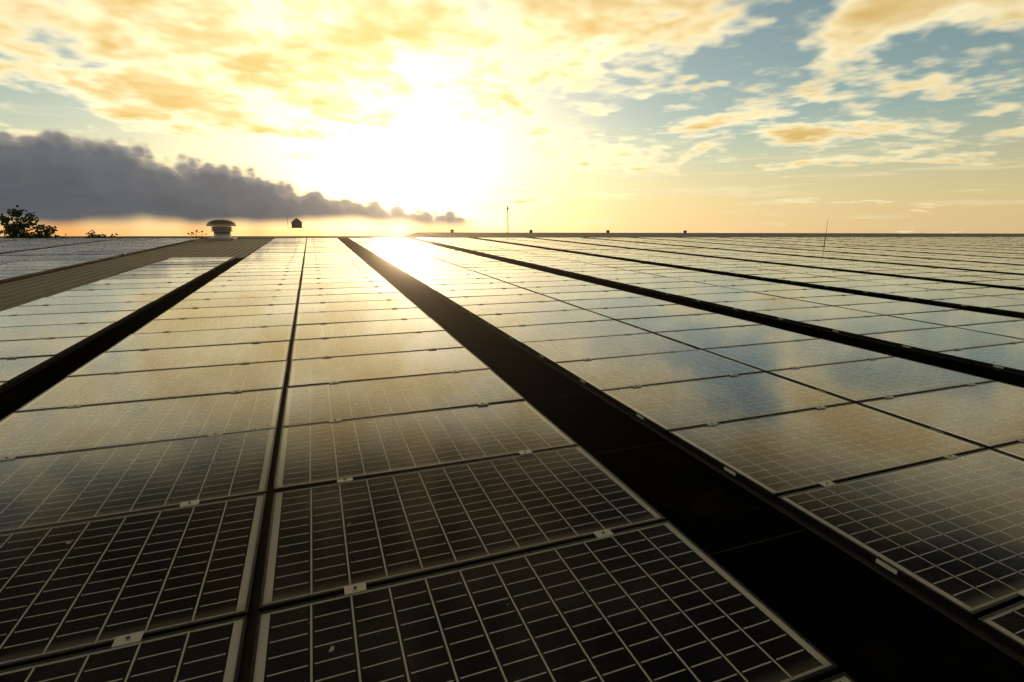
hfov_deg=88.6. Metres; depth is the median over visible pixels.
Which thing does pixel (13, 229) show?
tree
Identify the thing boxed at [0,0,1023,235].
sky
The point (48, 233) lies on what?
tree
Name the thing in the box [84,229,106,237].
tree
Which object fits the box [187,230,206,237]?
bare tree
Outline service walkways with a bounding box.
[0,238,1023,681]
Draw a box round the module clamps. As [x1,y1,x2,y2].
[0,237,1023,646]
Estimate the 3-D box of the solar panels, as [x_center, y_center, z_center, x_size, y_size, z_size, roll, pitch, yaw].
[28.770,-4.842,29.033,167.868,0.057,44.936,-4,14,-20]
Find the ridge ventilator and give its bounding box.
[206,219,236,239]
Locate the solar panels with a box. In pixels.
[0,237,1023,681]
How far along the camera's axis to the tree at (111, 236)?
146.85 m
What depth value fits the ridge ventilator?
34.68 m
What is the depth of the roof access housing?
86.65 m
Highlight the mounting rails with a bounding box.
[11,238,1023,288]
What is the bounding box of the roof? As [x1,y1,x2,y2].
[0,237,1023,681]
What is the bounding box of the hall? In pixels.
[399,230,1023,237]
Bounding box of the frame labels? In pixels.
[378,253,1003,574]
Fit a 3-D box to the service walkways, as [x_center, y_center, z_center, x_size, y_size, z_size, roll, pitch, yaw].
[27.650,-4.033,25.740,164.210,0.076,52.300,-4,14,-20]
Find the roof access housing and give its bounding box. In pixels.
[287,218,302,227]
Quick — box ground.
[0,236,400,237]
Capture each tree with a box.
[0,205,47,237]
[31,225,68,237]
[84,229,106,237]
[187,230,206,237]

